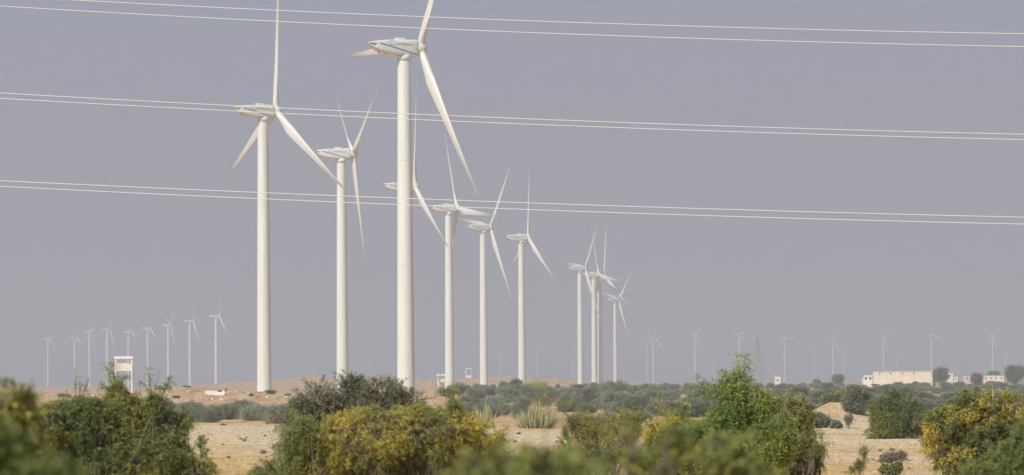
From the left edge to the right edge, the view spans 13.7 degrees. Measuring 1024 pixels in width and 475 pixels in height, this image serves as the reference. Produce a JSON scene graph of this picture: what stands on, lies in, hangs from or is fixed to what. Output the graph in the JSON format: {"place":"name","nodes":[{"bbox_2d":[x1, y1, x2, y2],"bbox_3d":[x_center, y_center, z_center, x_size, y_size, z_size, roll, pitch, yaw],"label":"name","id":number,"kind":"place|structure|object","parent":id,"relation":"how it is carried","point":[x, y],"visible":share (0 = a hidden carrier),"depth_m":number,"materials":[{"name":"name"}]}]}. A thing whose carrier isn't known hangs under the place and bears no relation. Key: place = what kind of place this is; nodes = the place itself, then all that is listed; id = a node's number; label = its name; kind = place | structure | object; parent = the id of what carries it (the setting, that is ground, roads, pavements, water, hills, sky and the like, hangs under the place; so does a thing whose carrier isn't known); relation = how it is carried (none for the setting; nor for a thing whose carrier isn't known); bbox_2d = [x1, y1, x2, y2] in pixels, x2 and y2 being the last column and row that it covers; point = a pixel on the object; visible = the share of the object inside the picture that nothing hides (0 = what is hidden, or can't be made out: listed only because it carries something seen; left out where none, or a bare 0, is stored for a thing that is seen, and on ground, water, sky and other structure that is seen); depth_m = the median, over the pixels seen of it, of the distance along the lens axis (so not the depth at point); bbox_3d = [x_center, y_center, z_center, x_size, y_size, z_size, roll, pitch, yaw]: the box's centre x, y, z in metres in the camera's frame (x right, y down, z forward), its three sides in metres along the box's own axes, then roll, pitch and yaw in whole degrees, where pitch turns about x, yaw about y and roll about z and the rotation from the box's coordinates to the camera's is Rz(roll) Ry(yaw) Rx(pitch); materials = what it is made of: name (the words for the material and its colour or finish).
{"place":"outdoors","nodes":[
{"label":"outdoors","id":0,"kind":"place"},
{"bbox_2d":[0,186,1009,223],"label":"power line","id":1,"kind":"object","parent":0,"point":[505,208],"visible":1,"depth_m":185.14,"materials":[{"name":"metal"}]},
{"bbox_2d":[0,376,1023,474],"bbox_3d":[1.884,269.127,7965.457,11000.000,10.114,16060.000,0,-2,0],"label":"ground","id":2,"kind":"structure","parent":0,"point":[858,425],"depth_m":322.39,"materials":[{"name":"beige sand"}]},
{"bbox_2d":[0,376,55,456],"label":"thorn bush","id":3,"kind":"object","parent":2,"relation":"on","point":[21,408],"visible":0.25,"depth_m":15.97,"materials":[{"name":"green plant"}]},
{"bbox_2d":[0,414,90,474],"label":"thorn bush","id":4,"kind":"object","parent":2,"relation":"on","point":[18,456],"visible":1,"depth_m":7.96,"materials":[{"name":"green plant"}]},
{"bbox_2d":[43,316,56,386],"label":"wind turbine","id":5,"kind":"object","parent":2,"relation":"on","point":[48,340],"visible":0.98,"depth_m":7132.62,"materials":[{"name":"white paint"}]},
{"bbox_2d":[70,328,83,386],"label":"wind turbine","id":6,"kind":"object","parent":2,"relation":"on","point":[75,340],"visible":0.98,"depth_m":6998.74,"materials":[{"name":"white paint"}]},
{"bbox_2d":[84,320,97,386],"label":"wind turbine","id":7,"kind":"object","parent":2,"relation":"on","point":[89,362],"visible":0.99,"depth_m":6168.64,"materials":[{"name":"white paint"}]},
{"bbox_2d":[102,305,116,386],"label":"wind turbine","id":8,"kind":"object","parent":2,"relation":"on","point":[107,356],"visible":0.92,"depth_m":5943.34,"materials":[{"name":"white paint"}]},
{"bbox_2d":[114,356,135,391],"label":"watchtower","id":9,"kind":"structure","parent":2,"relation":"on","point":[125,366],"depth_m":997.63,"materials":[{"name":"white paint"}]},
{"bbox_2d":[35,359,223,474],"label":"thorn bush","id":10,"kind":"object","parent":2,"relation":"on","point":[115,430],"visible":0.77,"depth_m":51.76,"materials":[{"name":"green plant"}]},
{"bbox_2d":[123,319,138,386],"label":"wind turbine","id":11,"kind":"object","parent":2,"relation":"on","point":[130,333],"visible":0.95,"depth_m":6200.84,"materials":[{"name":"white paint"}]},
{"bbox_2d":[142,318,158,386],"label":"wind turbine","id":12,"kind":"object","parent":2,"relation":"on","point":[149,329],"visible":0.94,"depth_m":5860.26,"materials":[{"name":"white paint"}]},
{"bbox_2d":[162,306,176,386],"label":"wind turbine","id":13,"kind":"object","parent":2,"relation":"on","point":[168,348],"visible":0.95,"depth_m":5556.49,"materials":[{"name":"white paint"}]},
{"bbox_2d":[183,296,200,385],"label":"wind turbine","id":14,"kind":"object","parent":2,"relation":"on","point":[190,322],"visible":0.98,"depth_m":5193.43,"materials":[{"name":"white paint"}]},
{"bbox_2d":[183,397,207,421],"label":"scrub bush","id":15,"kind":"object","parent":2,"relation":"on","point":[190,406],"visible":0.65,"depth_m":473.06,"materials":[{"name":"green plant"}]},
{"bbox_2d":[194,434,212,458],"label":"desert weed","id":16,"kind":"object","parent":2,"relation":"on","point":[201,446],"visible":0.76,"depth_m":183.46,"materials":[{"name":"green plant"}]},
{"bbox_2d":[193,403,226,422],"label":"scrub bush","id":17,"kind":"object","parent":2,"relation":"on","point":[212,413],"visible":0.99,"depth_m":460.26,"materials":[{"name":"green plant"}]},
{"bbox_2d":[204,389,224,394],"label":"shed","id":18,"kind":"structure","parent":2,"relation":"on","point":[215,391],"depth_m":828.16,"materials":[{"name":"white paint"}]},
{"bbox_2d":[209,286,228,383],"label":"wind turbine","id":19,"kind":"object","parent":2,"relation":"on","point":[216,346],"visible":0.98,"depth_m":4839.40,"materials":[{"name":"white paint"}]},
{"bbox_2d":[218,401,240,419],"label":"scrub bush","id":20,"kind":"object","parent":2,"relation":"on","point":[230,411],"visible":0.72,"depth_m":499.44,"materials":[{"name":"green plant"}]},
{"bbox_2d":[235,402,266,420],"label":"scrub bush","id":21,"kind":"object","parent":2,"relation":"on","point":[249,412],"visible":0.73,"depth_m":478.52,"materials":[{"name":"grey plant"}]},
{"bbox_2d":[261,401,289,423],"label":"scrub bush","id":22,"kind":"object","parent":2,"relation":"on","point":[272,413],"visible":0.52,"depth_m":428.95,"materials":[{"name":"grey plant"}]},
{"bbox_2d":[227,0,344,391],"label":"wind turbine","id":23,"kind":"object","parent":2,"relation":"on","point":[260,134],"visible":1,"depth_m":1198.56,"materials":[{"name":"white paint"}]},
{"bbox_2d":[315,91,376,392],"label":"wind turbine","id":24,"kind":"object","parent":2,"relation":"on","point":[341,155],"visible":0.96,"depth_m":1424.03,"materials":[{"name":"white paint"}]},
{"bbox_2d":[268,368,435,462],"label":"acacia bush","id":25,"kind":"object","parent":2,"relation":"on","point":[353,393],"visible":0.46,"depth_m":73.74,"materials":[{"name":"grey plant"}]},
{"bbox_2d":[243,374,522,474],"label":"thorn bush","id":26,"kind":"object","parent":2,"relation":"on","point":[419,439],"visible":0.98,"depth_m":47.55,"materials":[{"name":"green plant"}]},
{"bbox_2d":[348,0,479,395],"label":"wind turbine","id":27,"kind":"object","parent":2,"relation":"on","point":[404,50],"visible":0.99,"depth_m":973.88,"materials":[{"name":"white paint"}]},
{"bbox_2d":[383,83,448,247],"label":"wind turbine","id":28,"kind":"object","parent":2,"relation":"on","point":[393,186],"visible":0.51,"depth_m":1666.46,"materials":[{"name":"white paint"}]},
{"bbox_2d":[446,382,468,394],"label":"scrub bush","id":29,"kind":"object","parent":2,"relation":"on","point":[462,387],"visible":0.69,"depth_m":1055.15,"materials":[{"name":"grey plant"}]},
{"bbox_2d":[430,125,494,388],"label":"wind turbine","id":30,"kind":"object","parent":2,"relation":"on","point":[450,227],"visible":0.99,"depth_m":1878.72,"materials":[{"name":"white paint"}]},
{"bbox_2d":[466,386,486,398],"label":"scrub bush","id":31,"kind":"object","parent":2,"relation":"on","point":[478,393],"visible":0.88,"depth_m":785.87,"materials":[{"name":"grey plant"}]},
{"bbox_2d":[472,403,497,427],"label":"finger shrub","id":32,"kind":"object","parent":2,"relation":"on","point":[488,418],"visible":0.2,"depth_m":324.54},
{"bbox_2d":[458,162,512,385],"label":"wind turbine","id":33,"kind":"object","parent":2,"relation":"on","point":[482,228],"visible":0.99,"depth_m":2114.41,"materials":[{"name":"white paint"}]},
{"bbox_2d":[472,403,501,418],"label":"scrub bush","id":34,"kind":"object","parent":2,"relation":"on","point":[492,407],"visible":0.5,"depth_m":479.57,"materials":[{"name":"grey plant"}]},
{"bbox_2d":[479,385,496,397],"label":"scrub bush","id":35,"kind":"object","parent":2,"relation":"on","point":[490,390],"visible":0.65,"depth_m":860.86,"materials":[{"name":"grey plant"}]},
{"bbox_2d":[46,387,932,474],"bbox_3d":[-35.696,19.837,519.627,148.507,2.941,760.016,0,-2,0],"label":"scattered stones","id":36,"kind":"object","parent":2,"relation":"on","point":[494,428],"visible":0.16,"depth_m":227.79,"materials":[{"name":"stone"}]},
{"bbox_2d":[477,397,505,406],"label":"scrub bush","id":37,"kind":"object","parent":2,"relation":"on","point":[495,402],"visible":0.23,"depth_m":538.13,"materials":[{"name":"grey plant"}]},
{"bbox_2d":[496,386,514,396],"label":"scrub bush","id":38,"kind":"object","parent":2,"relation":"on","point":[503,391],"visible":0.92,"depth_m":848.77,"materials":[{"name":"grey plant"}]},
{"bbox_2d":[498,402,513,414],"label":"scrub bush","id":39,"kind":"object","parent":2,"relation":"on","point":[505,410],"visible":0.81,"depth_m":521.79,"materials":[{"name":"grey plant"}]},
{"bbox_2d":[438,375,604,474],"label":"thorn bush","id":40,"kind":"object","parent":2,"relation":"on","point":[504,462],"visible":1,"depth_m":8.49,"materials":[{"name":"green plant"}]},
{"bbox_2d":[508,394,538,420],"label":"scrub bush","id":41,"kind":"object","parent":2,"relation":"on","point":[520,405],"visible":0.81,"depth_m":462.62,"materials":[{"name":"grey plant"}]},
{"bbox_2d":[516,381,545,396],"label":"scrub bush","id":42,"kind":"object","parent":2,"relation":"on","point":[530,388],"visible":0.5,"depth_m":832.59,"materials":[{"name":"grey plant"}]},
{"bbox_2d":[506,163,555,383],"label":"wind turbine","id":43,"kind":"object","parent":2,"relation":"on","point":[522,239],"visible":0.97,"depth_m":2266.81,"materials":[{"name":"white paint"}]},
{"bbox_2d":[525,390,551,406],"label":"scrub bush","id":44,"kind":"object","parent":2,"relation":"on","point":[532,395],"visible":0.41,"depth_m":616.47,"materials":[{"name":"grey plant"}]},
{"bbox_2d":[515,401,561,428],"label":"finger shrub","id":45,"kind":"object","parent":2,"relation":"on","point":[533,421],"visible":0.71,"depth_m":349.09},
{"bbox_2d":[550,390,586,411],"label":"scrub bush","id":46,"kind":"object","parent":2,"relation":"on","point":[575,398],"visible":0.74,"depth_m":550.38,"materials":[{"name":"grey plant"}]},
{"bbox_2d":[564,221,601,383],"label":"wind turbine","id":47,"kind":"object","parent":2,"relation":"on","point":[579,268],"visible":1,"depth_m":2894.62,"materials":[{"name":"white paint"}]},
{"bbox_2d":[572,386,596,403],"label":"scrub bush","id":48,"kind":"object","parent":2,"relation":"on","point":[588,393],"visible":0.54,"depth_m":588.83,"materials":[{"name":"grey plant"}]},
{"bbox_2d":[576,402,598,414],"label":"scrub bush","id":49,"kind":"object","parent":2,"relation":"on","point":[586,406],"visible":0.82,"depth_m":509.89,"materials":[{"name":"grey plant"}]},
{"bbox_2d":[582,226,620,382],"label":"wind turbine","id":50,"kind":"object","parent":2,"relation":"on","point":[593,276],"visible":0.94,"depth_m":3071.18,"materials":[{"name":"white paint"}]},
{"bbox_2d":[551,405,656,474],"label":"acacia bush","id":51,"kind":"object","parent":2,"relation":"on","point":[584,432],"visible":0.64,"depth_m":91.87,"materials":[{"name":"green plant"}]},
{"bbox_2d":[585,219,629,382],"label":"wind turbine","id":52,"kind":"object","parent":2,"relation":"on","point":[599,346],"visible":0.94,"depth_m":3080.14,"materials":[{"name":"white paint"}]},
{"bbox_2d":[594,379,629,395],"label":"scrub bush","id":53,"kind":"object","parent":2,"relation":"on","point":[612,385],"visible":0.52,"depth_m":682.00,"materials":[{"name":"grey plant"}]},
{"bbox_2d":[597,389,634,413],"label":"scrub bush","id":54,"kind":"object","parent":2,"relation":"on","point":[613,401],"visible":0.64,"depth_m":494.44,"materials":[{"name":"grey plant"}]},
{"bbox_2d":[602,269,632,382],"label":"wind turbine","id":55,"kind":"object","parent":2,"relation":"on","point":[614,299],"visible":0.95,"depth_m":4022.63,"materials":[{"name":"white paint"}]},
{"bbox_2d":[552,409,704,474],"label":"thorn bush","id":56,"kind":"object","parent":2,"relation":"on","point":[672,442],"visible":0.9,"depth_m":9.98,"materials":[{"name":"green plant"}]},
{"bbox_2d":[620,394,656,412],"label":"scrub bush","id":57,"kind":"object","parent":2,"relation":"on","point":[629,402],"visible":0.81,"depth_m":482.48,"materials":[{"name":"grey plant"}]},
{"bbox_2d":[643,337,657,381],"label":"wind turbine","id":58,"kind":"object","parent":2,"relation":"on","point":[647,341],"visible":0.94,"depth_m":10493.83,"materials":[{"name":"white paint"}]},
{"bbox_2d":[640,387,665,400],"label":"scrub bush","id":59,"kind":"object","parent":2,"relation":"on","point":[653,392],"visible":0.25,"depth_m":518.60,"materials":[{"name":"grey plant"}]},
{"bbox_2d":[644,396,667,415],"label":"scrub bush","id":60,"kind":"object","parent":2,"relation":"on","point":[650,409],"visible":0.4,"depth_m":430.29,"materials":[{"name":"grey plant"}]},
{"bbox_2d":[649,315,664,382],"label":"wind turbine","id":61,"kind":"object","parent":2,"relation":"on","point":[653,338],"visible":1,"depth_m":7895.20,"materials":[{"name":"white paint"}]},
{"bbox_2d":[656,399,684,415],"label":"scrub bush","id":62,"kind":"object","parent":2,"relation":"on","point":[672,404],"visible":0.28,"depth_m":418.00,"materials":[{"name":"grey plant"}]},
{"bbox_2d":[658,389,683,398],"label":"scrub bush","id":63,"kind":"object","parent":2,"relation":"on","point":[673,394],"visible":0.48,"depth_m":632.48,"materials":[{"name":"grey plant"}]},
{"bbox_2d":[676,403,705,417],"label":"scrub bush","id":64,"kind":"object","parent":2,"relation":"on","point":[698,410],"visible":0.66,"depth_m":400.22,"materials":[{"name":"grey plant"}]},
{"bbox_2d":[689,324,702,381],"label":"wind turbine","id":65,"kind":"object","parent":2,"relation":"on","point":[695,335],"visible":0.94,"depth_m":8015.56,"materials":[{"name":"white paint"}]},
{"bbox_2d":[684,387,708,398],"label":"scrub bush","id":66,"kind":"object","parent":2,"relation":"on","point":[692,395],"visible":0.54,"depth_m":658.24,"materials":[{"name":"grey plant"}]},
{"bbox_2d":[695,397,717,417],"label":"scrub bush","id":67,"kind":"object","parent":2,"relation":"on","point":[707,408],"visible":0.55,"depth_m":400.92,"materials":[{"name":"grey plant"}]},
{"bbox_2d":[633,351,805,474],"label":"mesquite shrub","id":68,"kind":"object","parent":2,"relation":"on","point":[736,412],"visible":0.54,"depth_m":56.76,"materials":[{"name":"green plant"}]},
{"bbox_2d":[665,429,787,474],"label":"thorn bush","id":69,"kind":"object","parent":2,"relation":"on","point":[729,460],"visible":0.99,"depth_m":10.97,"materials":[{"name":"green plant"}]},
{"bbox_2d":[747,335,768,383],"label":"lattice pylon","id":70,"kind":"object","parent":2,"relation":"on","point":[758,351],"visible":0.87,"depth_m":3397.76,"materials":[{"name":"metal"}]},
{"bbox_2d":[781,328,795,381],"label":"wind turbine","id":71,"kind":"object","parent":2,"relation":"on","point":[785,338],"visible":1,"depth_m":8135.14,"materials":[{"name":"white paint"}]},
{"bbox_2d":[787,385,809,397],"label":"scrub bush","id":72,"kind":"object","parent":2,"relation":"on","point":[795,391],"visible":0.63,"depth_m":649.15,"materials":[{"name":"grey plant"}]},
{"bbox_2d":[766,388,835,474],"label":"acacia bush","id":73,"kind":"object","parent":2,"relation":"on","point":[810,455],"visible":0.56,"depth_m":62.80,"materials":[{"name":"green plant"}]},
{"bbox_2d":[812,411,831,428],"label":"thorn bush","id":74,"kind":"object","parent":2,"relation":"on","point":[824,423],"visible":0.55,"depth_m":294.01,"materials":[{"name":"green plant"}]},
{"bbox_2d":[820,389,846,405],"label":"thorn bush","id":75,"kind":"object","parent":2,"relation":"on","point":[828,397],"visible":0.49,"depth_m":427.16,"materials":[{"name":"green plant"}]},
{"bbox_2d":[829,325,839,375],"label":"wind turbine","id":76,"kind":"object","parent":2,"relation":"on","point":[832,339],"visible":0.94,"depth_m":8375.38,"materials":[{"name":"white paint"}]},
{"bbox_2d":[829,419,843,428],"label":"thorn bush","id":77,"kind":"object","parent":2,"relation":"on","point":[835,424],"visible":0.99,"depth_m":292.62,"materials":[{"name":"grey plant"}]},
{"bbox_2d":[830,373,845,384],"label":"shade tree","id":78,"kind":"object","parent":2,"relation":"on","point":[836,378],"visible":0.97,"depth_m":1898.25,"materials":[{"name":"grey plant"}]},
{"bbox_2d":[839,382,873,414],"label":"thorn tree","id":79,"kind":"object","parent":2,"relation":"on","point":[855,399],"visible":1,"depth_m":383.07,"materials":[{"name":"green plant"}]},
{"bbox_2d":[843,433,873,474],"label":"desert weed","id":80,"kind":"object","parent":2,"relation":"on","point":[859,463],"visible":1,"depth_m":127.77,"materials":[{"name":"green plant"}]},
{"bbox_2d":[873,383,896,394],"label":"scrub bush","id":81,"kind":"object","parent":2,"relation":"on","point":[883,387],"visible":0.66,"depth_m":851.53,"materials":[{"name":"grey plant"}]},
{"bbox_2d":[879,325,892,370],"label":"wind turbine","id":82,"kind":"object","parent":2,"relation":"on","point":[883,338],"visible":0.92,"depth_m":8136.19,"materials":[{"name":"white paint"}]},
{"bbox_2d":[877,460,905,474],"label":"desert weed","id":83,"kind":"object","parent":2,"relation":"on","point":[892,468],"visible":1,"depth_m":139.73,"materials":[{"name":"green plant"}]},
{"bbox_2d":[875,449,908,462],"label":"dry shrub","id":84,"kind":"object","parent":2,"relation":"on","point":[897,455],"visible":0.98,"depth_m":162.34,"materials":[{"name":"brown plant"}]},
{"bbox_2d":[863,388,931,438],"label":"thorn bush","id":85,"kind":"object","parent":2,"relation":"on","point":[895,413],"visible":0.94,"depth_m":229.63,"materials":[{"name":"green plant"}]},
{"bbox_2d":[873,369,935,385],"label":"warehouse","id":86,"kind":"structure","parent":2,"relation":"on","point":[881,377],"depth_m":1999.02,"materials":[{"name":"paint"}]},
{"bbox_2d":[893,384,918,396],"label":"scrub bush","id":87,"kind":"object","parent":2,"relation":"on","point":[911,391],"visible":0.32,"depth_m":646.75,"materials":[{"name":"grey plant"}]},
{"bbox_2d":[918,398,945,415],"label":"scrub bush","id":88,"kind":"object","parent":2,"relation":"on","point":[931,404],"visible":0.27,"depth_m":385.66,"materials":[{"name":"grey plant"}]},
{"bbox_2d":[927,319,941,379],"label":"wind turbine","id":89,"kind":"object","parent":2,"relation":"on","point":[931,362],"visible":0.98,"depth_m":8135.78,"materials":[{"name":"white paint"}]},
{"bbox_2d":[930,366,949,384],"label":"shade tree","id":90,"kind":"object","parent":2,"relation":"on","point":[940,374],"visible":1,"depth_m":1897.85,"materials":[{"name":"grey plant"}]},
{"bbox_2d":[936,391,956,401],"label":"scrub bush","id":91,"kind":"object","parent":2,"relation":"on","point":[945,395],"visible":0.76,"depth_m":619.07,"materials":[{"name":"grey plant"}]},
{"bbox_2d":[911,385,1023,474],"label":"flowering bush","id":92,"kind":"object","parent":2,"relation":"on","point":[959,431],"visible":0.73,"depth_m":83.72,"materials":[{"name":"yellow plant"}]},
{"bbox_2d":[969,372,986,384],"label":"shade tree","id":93,"kind":"object","parent":2,"relation":"on","point":[976,378],"visible":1,"depth_m":1847.72,"materials":[{"name":"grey plant"}]},
{"bbox_2d":[953,417,1023,474],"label":"thorn bush","id":94,"kind":"object","parent":2,"relation":"on","point":[1008,459],"visible":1,"depth_m":33.90,"materials":[{"name":"green plant"}]},
{"bbox_2d":[982,375,1003,384],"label":"outbuilding","id":95,"kind":"structure","parent":2,"relation":"on","point":[1000,378],"depth_m":2008.85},
{"bbox_2d":[1004,364,1023,384],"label":"shade tree","id":96,"kind":"object","parent":2,"relation":"on","point":[1013,374],"visible":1,"depth_m":1847.52,"materials":[{"name":"grey plant"}]},
{"bbox_2d":[0,98,1023,139],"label":"power line","id":97,"kind":"object","parent":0,"point":[511,123],"visible":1,"depth_m":185.26,"materials":[{"name":"metal"}]},
{"bbox_2d":[0,180,1023,217],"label":"power line","id":98,"kind":"object","parent":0,"point":[509,202],"visible":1,"depth_m":185.15,"materials":[{"name":"metal"}]},
{"bbox_2d":[0,0,1023,385],"label":"sky","id":99,"kind":"structure","parent":0,"point":[70,256],"materials":[{"name":"grey"}]},
{"bbox_2d":[2,6,1023,46],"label":"power line","id":100,"kind":"object","parent":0,"point":[511,31],"visible":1,"depth_m":185.40,"materials":[{"name":"metal"}]},
{"bbox_2d":[3,93,1023,134],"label":"power line","id":101,"kind":"object","parent":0,"point":[510,118],"visible":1,"depth_m":185.27,"materials":[{"name":"metal"}]},
{"bbox_2d":[77,0,1023,33],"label":"power line","id":102,"kind":"object","parent":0,"point":[553,21],"visible":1,"depth_m":185.41,"materials":[{"name":"metal"}]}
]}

